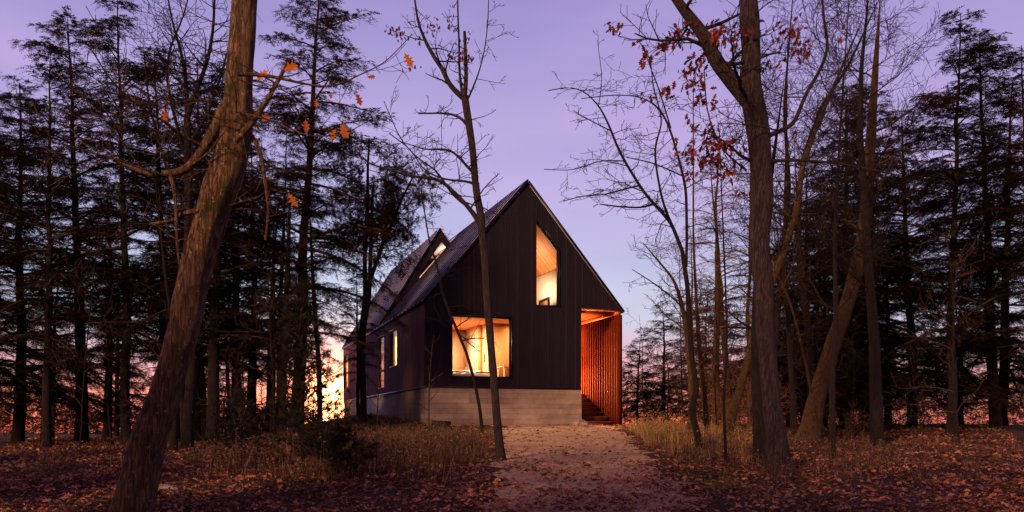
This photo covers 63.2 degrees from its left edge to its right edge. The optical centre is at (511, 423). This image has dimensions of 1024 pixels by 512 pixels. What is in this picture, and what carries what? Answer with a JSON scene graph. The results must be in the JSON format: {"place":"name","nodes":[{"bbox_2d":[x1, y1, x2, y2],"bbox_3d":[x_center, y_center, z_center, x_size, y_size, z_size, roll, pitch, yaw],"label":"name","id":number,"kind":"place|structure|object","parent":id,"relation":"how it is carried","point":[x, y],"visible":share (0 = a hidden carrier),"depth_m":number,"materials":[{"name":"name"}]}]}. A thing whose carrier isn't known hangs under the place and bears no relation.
{"place":"outdoors","nodes":[
{"label":"outdoors","id":0,"kind":"place"},
{"bbox_2d":[0,415,1023,511],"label":"ground","id":1,"kind":"structure","parent":0,"point":[1017,430],"depth_m":13.39,"materials":[{"name":"brown plant"}]},
{"bbox_2d":[0,123,69,393],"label":"hemlock tree","id":2,"kind":"object","parent":1,"relation":"on","point":[6,269],"visible":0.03,"depth_m":32.62,"materials":[{"name":"green plant"}]},
{"bbox_2d":[0,72,86,435],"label":"hemlock tree","id":3,"kind":"object","parent":1,"relation":"on","point":[10,378],"visible":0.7,"depth_m":23.63,"materials":[{"name":"green plant"}]},
{"bbox_2d":[0,267,134,437],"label":"hemlock tree","id":4,"kind":"object","parent":1,"relation":"on","point":[91,394],"visible":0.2,"depth_m":30.95,"materials":[{"name":"green plant"}]},
{"bbox_2d":[0,50,139,447],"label":"hemlock tree","id":5,"kind":"object","parent":1,"relation":"on","point":[48,308],"visible":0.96,"depth_m":21.99,"materials":[{"name":"green plant"}]},
{"bbox_2d":[0,75,143,442],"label":"hemlock tree","id":6,"kind":"object","parent":1,"relation":"on","point":[18,422],"visible":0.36,"depth_m":26.05,"materials":[{"name":"green plant"}]},
{"bbox_2d":[0,5,177,441],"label":"hemlock tree","id":7,"kind":"object","parent":1,"relation":"on","point":[51,48],"visible":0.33,"depth_m":26.94,"materials":[{"name":"green plant"}]},
{"bbox_2d":[43,219,146,448],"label":"bare sapling","id":8,"kind":"object","parent":1,"relation":"on","point":[90,304],"visible":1,"depth_m":20.03,"materials":[{"name":"brown plant"}]},
{"bbox_2d":[59,294,150,436],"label":"hemlock tree","id":9,"kind":"object","parent":1,"relation":"on","point":[134,397],"visible":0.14,"depth_m":37.80,"materials":[{"name":"green plant"}]},
{"bbox_2d":[52,179,157,437],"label":"hemlock tree","id":10,"kind":"object","parent":1,"relation":"on","point":[110,400],"visible":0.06,"depth_m":33.86,"materials":[{"name":"green plant"}]},
{"bbox_2d":[66,285,144,445],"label":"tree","id":11,"kind":"object","parent":1,"relation":"on","point":[108,395],"visible":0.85,"depth_m":24.05,"materials":[{"name":"brown plant"}]},
{"bbox_2d":[0,0,228,443],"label":"hemlock tree","id":12,"kind":"object","parent":1,"relation":"on","point":[131,177],"visible":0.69,"depth_m":24.70,"materials":[{"name":"green plant"}]},
{"bbox_2d":[116,276,179,429],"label":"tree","id":13,"kind":"object","parent":1,"relation":"on","point":[145,359],"visible":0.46,"depth_m":21.79,"materials":[{"name":"brown plant"}]},
{"bbox_2d":[59,46,249,379],"bbox_3d":[-13.194,-6.504,31.119,6.349,14.893,6.026,1,0,-5],"label":"hemlock tree","id":14,"kind":"object","parent":1,"relation":"on","point":[137,258],"visible":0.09,"depth_m":30.70,"materials":[{"name":"green plant"}]},
{"bbox_2d":[120,180,216,431],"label":"slim trunk tree","id":15,"kind":"object","parent":1,"relation":"on","point":[168,301],"visible":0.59,"depth_m":21.96,"materials":[{"name":"brown plant"}]},
{"bbox_2d":[96,127,248,438],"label":"hemlock tree","id":16,"kind":"object","parent":1,"relation":"on","point":[147,379],"visible":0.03,"depth_m":30.20,"materials":[{"name":"green plant"}]},
{"bbox_2d":[82,55,282,441],"bbox_3d":[-10.577,-5.490,27.117,5.946,13.038,5.398,0,0,37],"label":"hemlock tree","id":17,"kind":"object","parent":1,"relation":"on","point":[197,427],"visible":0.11,"depth_m":26.89,"materials":[{"name":"green plant"}]},
{"bbox_2d":[109,0,259,449],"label":"bare tree","id":18,"kind":"object","parent":1,"relation":"on","point":[187,430],"visible":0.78,"depth_m":19.93,"materials":[{"name":"brown plant"}]},
{"bbox_2d":[167,128,239,450],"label":"slim trunk tree","id":19,"kind":"object","parent":1,"relation":"on","point":[173,438],"visible":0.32,"depth_m":18.96,"materials":[{"name":"brown plant"}]},
{"bbox_2d":[162,226,244,442],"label":"slim trunk tree","id":20,"kind":"object","parent":1,"relation":"on","point":[203,390],"visible":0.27,"depth_m":25.92,"materials":[{"name":"brown plant"}]},
{"bbox_2d":[109,61,298,442],"bbox_3d":[-8.972,-4.710,24.162,5.136,11.310,5.079,0,0,-35],"label":"hemlock tree","id":21,"kind":"object","parent":1,"relation":"on","point":[213,387],"visible":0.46,"depth_m":23.88,"materials":[{"name":"green plant"}]},
{"bbox_2d":[1,0,414,511],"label":"oak tree","id":22,"kind":"object","parent":1,"relation":"on","point":[233,122],"visible":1,"depth_m":9.83,"materials":[{"name":"brown plant"}]},
{"bbox_2d":[153,67,297,435],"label":"hemlock tree","id":23,"kind":"object","parent":1,"relation":"on","point":[232,370],"visible":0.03,"depth_m":30.86,"materials":[{"name":"green plant"}]},
{"bbox_2d":[195,272,263,436],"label":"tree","id":24,"kind":"object","parent":1,"relation":"on","point":[233,356],"visible":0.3,"depth_m":27.00,"materials":[{"name":"brown plant"}]},
{"bbox_2d":[196,287,265,416],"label":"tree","id":25,"kind":"object","parent":1,"relation":"on","point":[236,359],"visible":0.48,"depth_m":24.87,"materials":[{"name":"brown plant"}]},
{"bbox_2d":[210,342,260,428],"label":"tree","id":26,"kind":"object","parent":1,"relation":"on","point":[235,388],"visible":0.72,"depth_m":21.93,"materials":[{"name":"brown plant"}]},
{"bbox_2d":[197,383,281,459],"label":"pine sapling","id":27,"kind":"object","parent":1,"relation":"on","point":[246,423],"visible":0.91,"depth_m":16.87,"materials":[{"name":"green plant"}]},
{"bbox_2d":[7,421,488,507],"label":"dead weeds","id":28,"kind":"object","parent":1,"relation":"on","point":[80,450],"visible":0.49,"depth_m":16.65,"materials":[{"name":"brown plant"}]},
{"bbox_2d":[205,185,295,434],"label":"hemlock tree","id":29,"kind":"object","parent":1,"relation":"on","point":[243,346],"visible":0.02,"depth_m":32.86,"materials":[{"name":"green plant"}]},
{"bbox_2d":[204,137,319,434],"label":"hemlock tree","id":30,"kind":"object","parent":1,"relation":"on","point":[243,292],"visible":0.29,"depth_m":27.90,"materials":[{"name":"green plant"}]},
{"bbox_2d":[204,238,320,437],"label":"bare sapling","id":31,"kind":"object","parent":1,"relation":"on","point":[269,317],"visible":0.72,"depth_m":22.85,"materials":[{"name":"brown plant"}]},
{"bbox_2d":[207,196,325,434],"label":"hemlock tree","id":32,"kind":"object","parent":1,"relation":"on","point":[267,405],"visible":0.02,"depth_m":34.83,"materials":[{"name":"green plant"}]},
{"bbox_2d":[242,224,297,434],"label":"slim trunk tree","id":33,"kind":"object","parent":1,"relation":"on","point":[274,371],"visible":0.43,"depth_m":26.94,"materials":[{"name":"brown plant"}]},
{"bbox_2d":[246,173,321,435],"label":"slim trunk tree","id":34,"kind":"object","parent":1,"relation":"on","point":[286,292],"visible":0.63,"depth_m":24.94,"materials":[{"name":"brown plant"}]},
{"bbox_2d":[221,131,349,432],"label":"hemlock tree","id":35,"kind":"object","parent":1,"relation":"on","point":[283,235],"visible":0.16,"depth_m":30.86,"materials":[{"name":"green plant"}]},
{"bbox_2d":[250,274,354,469],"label":"pine sapling","id":36,"kind":"object","parent":1,"relation":"on","point":[300,325],"visible":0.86,"depth_m":14.37,"materials":[{"name":"green plant"}]},
{"bbox_2d":[196,0,412,433],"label":"hemlock tree","id":37,"kind":"object","parent":1,"relation":"on","point":[310,143],"visible":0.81,"depth_m":25.63,"materials":[{"name":"green plant"}]},
{"bbox_2d":[289,210,345,417],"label":"slim trunk tree","id":38,"kind":"object","parent":1,"relation":"on","point":[318,369],"visible":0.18,"depth_m":28.94,"materials":[{"name":"brown plant"}]},
{"bbox_2d":[230,413,437,440],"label":"green grass","id":39,"kind":"structure","parent":1,"relation":"on","point":[374,423],"depth_m":28.32,"materials":[{"name":"plant"}]},
{"bbox_2d":[286,412,382,478],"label":"pine sapling","id":40,"kind":"object","parent":1,"relation":"on","point":[339,430],"visible":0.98,"depth_m":13.16,"materials":[{"name":"green plant"}]},
{"bbox_2d":[176,423,497,503],"bbox_3d":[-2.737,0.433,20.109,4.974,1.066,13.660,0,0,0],"label":"dry grass","id":41,"kind":"structure","parent":1,"relation":"on","point":[480,436],"depth_m":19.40,"materials":[{"name":"brown plant"}]},
{"bbox_2d":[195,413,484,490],"bbox_3d":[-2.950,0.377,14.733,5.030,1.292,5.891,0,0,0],"label":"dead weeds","id":42,"kind":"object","parent":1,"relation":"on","point":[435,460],"visible":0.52,"depth_m":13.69,"materials":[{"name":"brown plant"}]},
{"bbox_2d":[329,257,388,415],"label":"hemlock tree","id":43,"kind":"object","parent":1,"relation":"on","point":[354,358],"visible":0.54,"depth_m":32.91,"materials":[{"name":"green plant"}]},
{"bbox_2d":[291,126,451,425],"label":"forked tree","id":44,"kind":"object","parent":1,"relation":"on","point":[391,188],"visible":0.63,"depth_m":28.75,"materials":[{"name":"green plant"}]},
{"bbox_2d":[337,0,518,460],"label":"cherry tree","id":45,"kind":"object","parent":1,"relation":"on","point":[479,216],"visible":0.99,"depth_m":16.94,"materials":[{"name":"brown plant"}]},
{"bbox_2d":[407,165,498,432],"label":"leaning sapling","id":46,"kind":"object","parent":1,"relation":"on","point":[466,354],"visible":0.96,"depth_m":25.96,"materials":[{"name":"brown plant"}]},
{"bbox_2d":[342,179,624,425],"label":"gabled house","id":47,"kind":"structure","parent":1,"relation":"on","point":[557,309],"depth_m":31.79,"materials":[{"name":"black wood"}]},
{"bbox_2d":[466,334,474,370],"bbox_3d":[-1.762,-2.555,34.902,0.075,2.330,1.200,0,0,-20],"label":"inner door","id":48,"kind":"structure","parent":47,"relation":"in","point":[471,350],"depth_m":34.70,"materials":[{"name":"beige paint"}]},
{"bbox_2d":[453,315,510,377],"bbox_3d":[-1.144,-2.855,30.876,2.304,2.264,0.060,0,0,-20],"label":"picture window","id":49,"kind":"structure","parent":47,"relation":"in","point":[453,315],"depth_m":31.22,"materials":[{"name":"clear glass"}]},
{"bbox_2d":[0,413,1023,511],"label":"fallen leaves","id":50,"kind":"object","parent":1,"relation":"on","point":[26,485],"depth_m":12.78,"materials":[{"name":"brown plant"}]},
{"bbox_2d":[0,349,1023,433],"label":"woods","id":51,"kind":"object","parent":1,"relation":"on","point":[30,429],"visible":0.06,"depth_m":58.67,"materials":[{"name":"brown plant"}]},
{"bbox_2d":[622,308,656,422],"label":"bare sapling","id":52,"kind":"object","parent":1,"relation":"on","point":[644,334],"visible":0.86,"depth_m":33.88,"materials":[{"name":"brown plant"}]},
{"bbox_2d":[544,31,747,449],"bbox_3d":[3.125,-4.034,19.208,4.783,9.605,2.228,0,0,0],"label":"bare tree","id":53,"kind":"object","parent":1,"relation":"on","point":[695,382],"visible":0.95,"depth_m":19.18,"materials":[{"name":"brown plant"}]},
{"bbox_2d":[622,330,672,423],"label":"hemlock tree","id":54,"kind":"object","parent":1,"relation":"on","point":[637,370],"visible":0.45,"depth_m":43.86,"materials":[{"name":"green plant"}]},
{"bbox_2d":[622,300,710,422],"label":"hemlock tree","id":55,"kind":"object","parent":1,"relation":"on","point":[662,388],"visible":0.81,"depth_m":39.86,"materials":[{"name":"green plant"}]},
{"bbox_2d":[628,226,739,435],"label":"bare tree","id":56,"kind":"object","parent":1,"relation":"on","point":[690,383],"visible":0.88,"depth_m":23.03,"materials":[{"name":"beige plant"}]},
{"bbox_2d":[639,238,734,419],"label":"bare sapling","id":57,"kind":"object","parent":1,"relation":"on","point":[680,335],"visible":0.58,"depth_m":27.01,"materials":[{"name":"brown plant"}]},
{"bbox_2d":[639,69,738,432],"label":"bare tree","id":58,"kind":"object","parent":1,"relation":"on","point":[706,420],"visible":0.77,"depth_m":24.09,"materials":[{"name":"beige plant"}]},
{"bbox_2d":[653,311,734,423],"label":"hemlock tree","id":59,"kind":"object","parent":1,"relation":"on","point":[678,375],"visible":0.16,"depth_m":42.81,"materials":[{"name":"green plant"}]},
{"bbox_2d":[649,226,739,416],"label":"rusty pine","id":60,"kind":"object","parent":1,"relation":"on","point":[671,360],"visible":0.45,"depth_m":36.00,"materials":[{"name":"beige plant"}]},
{"bbox_2d":[670,280,735,427],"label":"bare sapling","id":61,"kind":"object","parent":1,"relation":"on","point":[710,359],"visible":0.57,"depth_m":25.01,"materials":[{"name":"brown plant"}]},
{"bbox_2d":[666,288,744,421],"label":"hemlock tree","id":62,"kind":"object","parent":1,"relation":"on","point":[706,321],"visible":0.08,"depth_m":45.96,"materials":[{"name":"green plant"}]},
{"bbox_2d":[675,166,745,415],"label":"rusty pine","id":63,"kind":"object","parent":1,"relation":"on","point":[722,319],"visible":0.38,"depth_m":32.94,"materials":[{"name":"beige plant"}]},
{"bbox_2d":[628,409,799,464],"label":"dry grass","id":64,"kind":"structure","parent":1,"relation":"on","point":[641,428],"depth_m":21.33,"materials":[{"name":"brown plant"}]},
{"bbox_2d":[682,364,748,430],"bbox_3d":[6.589,-0.873,26.839,2.149,2.284,2.196,0,0,0],"label":"shrub","id":65,"kind":"object","parent":1,"relation":"on","point":[713,397],"visible":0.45,"depth_m":26.82,"materials":[{"name":"brown plant"}]},
{"bbox_2d":[682,123,757,467],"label":"sapling tree","id":66,"kind":"object","parent":1,"relation":"on","point":[724,385],"visible":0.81,"depth_m":15.73,"materials":[{"name":"brown plant"}]},
{"bbox_2d":[661,146,783,425],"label":"rusty pine","id":67,"kind":"object","parent":1,"relation":"on","point":[717,294],"visible":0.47,"depth_m":29.84,"materials":[{"name":"beige plant"}]},
{"bbox_2d":[680,294,785,421],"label":"hemlock tree","id":68,"kind":"object","parent":1,"relation":"on","point":[719,354],"visible":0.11,"depth_m":39.88,"materials":[{"name":"green plant"}]},
{"bbox_2d":[693,187,785,424],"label":"rusty pine","id":69,"kind":"object","parent":1,"relation":"on","point":[747,320],"visible":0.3,"depth_m":31.02,"materials":[{"name":"beige plant"}]},
{"bbox_2d":[696,357,801,435],"bbox_3d":[7.191,-0.787,24.801,2.860,2.460,3.235,0,0,-26],"label":"shrub","id":70,"kind":"object","parent":1,"relation":"on","point":[748,403],"visible":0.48,"depth_m":25.00,"materials":[{"name":"brown plant"}]},
{"bbox_2d":[700,279,800,419],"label":"hemlock tree","id":71,"kind":"object","parent":1,"relation":"on","point":[733,389],"visible":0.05,"depth_m":35.95,"materials":[{"name":"green plant"}]},
{"bbox_2d":[603,0,901,475],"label":"oak tree","id":72,"kind":"object","parent":1,"relation":"on","point":[745,89],"visible":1,"depth_m":14.26,"materials":[{"name":"brown plant"}]},
{"bbox_2d":[707,240,802,392],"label":"bare sapling","id":73,"kind":"object","parent":1,"relation":"on","point":[745,333],"visible":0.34,"depth_m":27.19,"materials":[{"name":"brown plant"}]},
{"bbox_2d":[709,81,805,464],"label":"bare tree","id":74,"kind":"object","parent":1,"relation":"on","point":[758,428],"visible":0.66,"depth_m":16.49,"materials":[{"name":"brown plant"}]},
{"bbox_2d":[642,422,893,484],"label":"dead weeds","id":75,"kind":"object","parent":1,"relation":"on","point":[714,446],"visible":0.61,"depth_m":16.63,"materials":[{"name":"brown plant"}]},
{"bbox_2d":[676,465,859,504],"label":"fallen leaves","id":76,"kind":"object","parent":1,"relation":"on","point":[718,484],"depth_m":13.49,"materials":[{"name":"brown plant"}]},
{"bbox_2d":[720,19,839,438],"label":"bare tree","id":77,"kind":"object","parent":1,"relation":"on","point":[793,417],"visible":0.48,"depth_m":23.52,"materials":[{"name":"brown plant"}]},
{"bbox_2d":[724,0,850,364],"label":"bare tree","id":78,"kind":"object","parent":1,"relation":"on","point":[777,318],"visible":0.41,"depth_m":26.96,"materials":[{"name":"brown plant"}]},
{"bbox_2d":[717,255,860,426],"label":"hemlock tree","id":79,"kind":"object","parent":1,"relation":"on","point":[782,356],"visible":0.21,"depth_m":28.79,"materials":[{"name":"green plant"}]},
{"bbox_2d":[747,240,848,446],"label":"bare tree","id":80,"kind":"object","parent":1,"relation":"on","point":[802,353],"visible":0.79,"depth_m":20.02,"materials":[{"name":"beige plant"}]},
{"bbox_2d":[721,3,880,437],"bbox_3d":[7.620,-5.225,22.060,4.092,11.740,3.034,0,0,17],"label":"bare tree","id":81,"kind":"object","parent":1,"relation":"on","point":[731,415],"visible":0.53,"depth_m":22.14,"materials":[{"name":"beige plant"}]},
{"bbox_2d":[702,0,915,396],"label":"bare tree","id":82,"kind":"object","parent":1,"relation":"on","point":[811,351],"visible":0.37,"depth_m":26.01,"materials":[{"name":"brown plant"}]},
{"bbox_2d":[783,288,848,429],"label":"bare sapling","id":83,"kind":"object","parent":1,"relation":"on","point":[817,354],"visible":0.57,"depth_m":25.08,"materials":[{"name":"brown plant"}]},
{"bbox_2d":[770,154,862,422],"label":"hemlock tree","id":84,"kind":"object","parent":1,"relation":"on","point":[789,291],"visible":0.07,"depth_m":32.56,"materials":[{"name":"green plant"}]},
{"bbox_2d":[745,225,905,425],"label":"hemlock tree","id":85,"kind":"object","parent":1,"relation":"on","point":[823,316],"visible":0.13,"depth_m":29.82,"materials":[{"name":"green plant"}]},
{"bbox_2d":[664,423,1023,511],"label":"dead weeds","id":86,"kind":"object","parent":1,"relation":"on","point":[1010,448],"visible":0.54,"depth_m":18.48,"materials":[{"name":"brown plant"}]},
{"bbox_2d":[822,399,868,438],"bbox_3d":[9.858,-0.132,23.919,1.973,1.183,1.254,0,0,-29],"label":"shrub","id":87,"kind":"object","parent":1,"relation":"on","point":[851,424],"visible":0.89,"depth_m":23.87,"materials":[{"name":"brown plant"}]},
{"bbox_2d":[814,256,891,431],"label":"bare sapling","id":88,"kind":"object","parent":1,"relation":"on","point":[854,367],"visible":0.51,"depth_m":25.78,"materials":[{"name":"brown plant"}]},
{"bbox_2d":[778,236,931,431],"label":"hemlock tree","id":89,"kind":"object","parent":1,"relation":"on","point":[847,384],"visible":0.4,"depth_m":26.59,"materials":[{"name":"green plant"}]},
{"bbox_2d":[788,0,927,458],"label":"bare tree","id":90,"kind":"object","parent":1,"relation":"on","point":[832,424],"visible":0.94,"depth_m":17.08,"materials":[{"name":"brown plant"}]},
{"bbox_2d":[782,95,946,423],"bbox_3d":[14.098,-6.344,34.147,5.739,13.701,7.253,0,0,-20],"label":"hemlock tree","id":91,"kind":"object","parent":1,"relation":"on","point":[879,201],"visible":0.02,"depth_m":33.11,"materials":[{"name":"green plant"}]},
{"bbox_2d":[772,0,959,445],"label":"bare tree","id":92,"kind":"object","parent":1,"relation":"on","point":[876,426],"visible":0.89,"depth_m":20.91,"materials":[{"name":"brown plant"}]},
{"bbox_2d":[794,0,937,440],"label":"bare tree","id":93,"kind":"object","parent":1,"relation":"on","point":[820,394],"visible":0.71,"depth_m":22.50,"materials":[{"name":"beige plant"}]},
{"bbox_2d":[774,84,967,426],"bbox_3d":[12.241,-5.900,29.739,6.222,12.860,7.338,0,0,0],"label":"hemlock tree","id":94,"kind":"object","parent":1,"relation":"on","point":[883,346],"visible":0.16,"depth_m":29.02,"materials":[{"name":"green plant"}]},
{"bbox_2d":[801,82,966,431],"bbox_3d":[11.691,-5.241,26.528,5.094,11.850,5.057,0,0,29],"label":"hemlock tree","id":95,"kind":"object","parent":1,"relation":"on","point":[904,267],"visible":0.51,"depth_m":26.41,"materials":[{"name":"green plant"}]},
{"bbox_2d":[828,225,980,423],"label":"hemlock tree","id":96,"kind":"object","parent":1,"relation":"on","point":[936,396],"visible":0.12,"depth_m":30.46,"materials":[{"name":"green plant"}]},
{"bbox_2d":[896,343,935,436],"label":"bare sapling","id":97,"kind":"object","parent":1,"relation":"on","point":[920,420],"visible":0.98,"depth_m":23.04,"materials":[{"name":"brown plant"}]},
{"bbox_2d":[828,109,1023,428],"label":"hemlock tree","id":98,"kind":"object","parent":1,"relation":"on","point":[970,379],"visible":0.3,"depth_m":28.38,"materials":[{"name":"green plant"}]},
{"bbox_2d":[882,212,993,446],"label":"bare sapling","id":99,"kind":"object","parent":1,"relation":"on","point":[953,360],"visible":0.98,"depth_m":20.14,"materials":[{"name":"brown plant"}]},
{"bbox_2d":[867,4,1023,434],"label":"hemlock tree","id":100,"kind":"object","parent":1,"relation":"on","point":[997,262],"visible":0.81,"depth_m":24.92,"materials":[{"name":"green plant"}]},
{"bbox_2d":[883,28,1023,430],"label":"hemlock tree","id":101,"kind":"object","parent":1,"relation":"on","point":[995,416],"visible":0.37,"depth_m":27.86,"materials":[{"name":"green plant"}]},
{"bbox_2d":[900,234,1023,424],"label":"hemlock tree","id":102,"kind":"object","parent":1,"relation":"on","point":[961,400],"visible":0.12,"depth_m":32.48,"materials":[{"name":"green plant"}]},
{"bbox_2d":[916,73,1023,425],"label":"hemlock tree","id":103,"kind":"object","parent":1,"relation":"on","point":[1012,378],"visible":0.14,"depth_m":32.51,"materials":[{"name":"green plant"}]},
{"bbox_2d":[927,45,1023,364],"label":"hemlock tree","id":104,"kind":"object","parent":1,"relation":"on","point":[1014,178],"visible":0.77,"depth_m":24.27,"materials":[{"name":"green plant"}]},
{"bbox_2d":[0,0,1023,432],"label":"sky","id":105,"kind":"structure","parent":0,"point":[533,131],"materials":[{"name":"purple"}]},
{"bbox_2d":[477,425,703,511],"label":"driveway","id":106,"kind":"structure","parent":0,"point":[606,435],"depth_m":15.71,"materials":[{"name":"gravel"}]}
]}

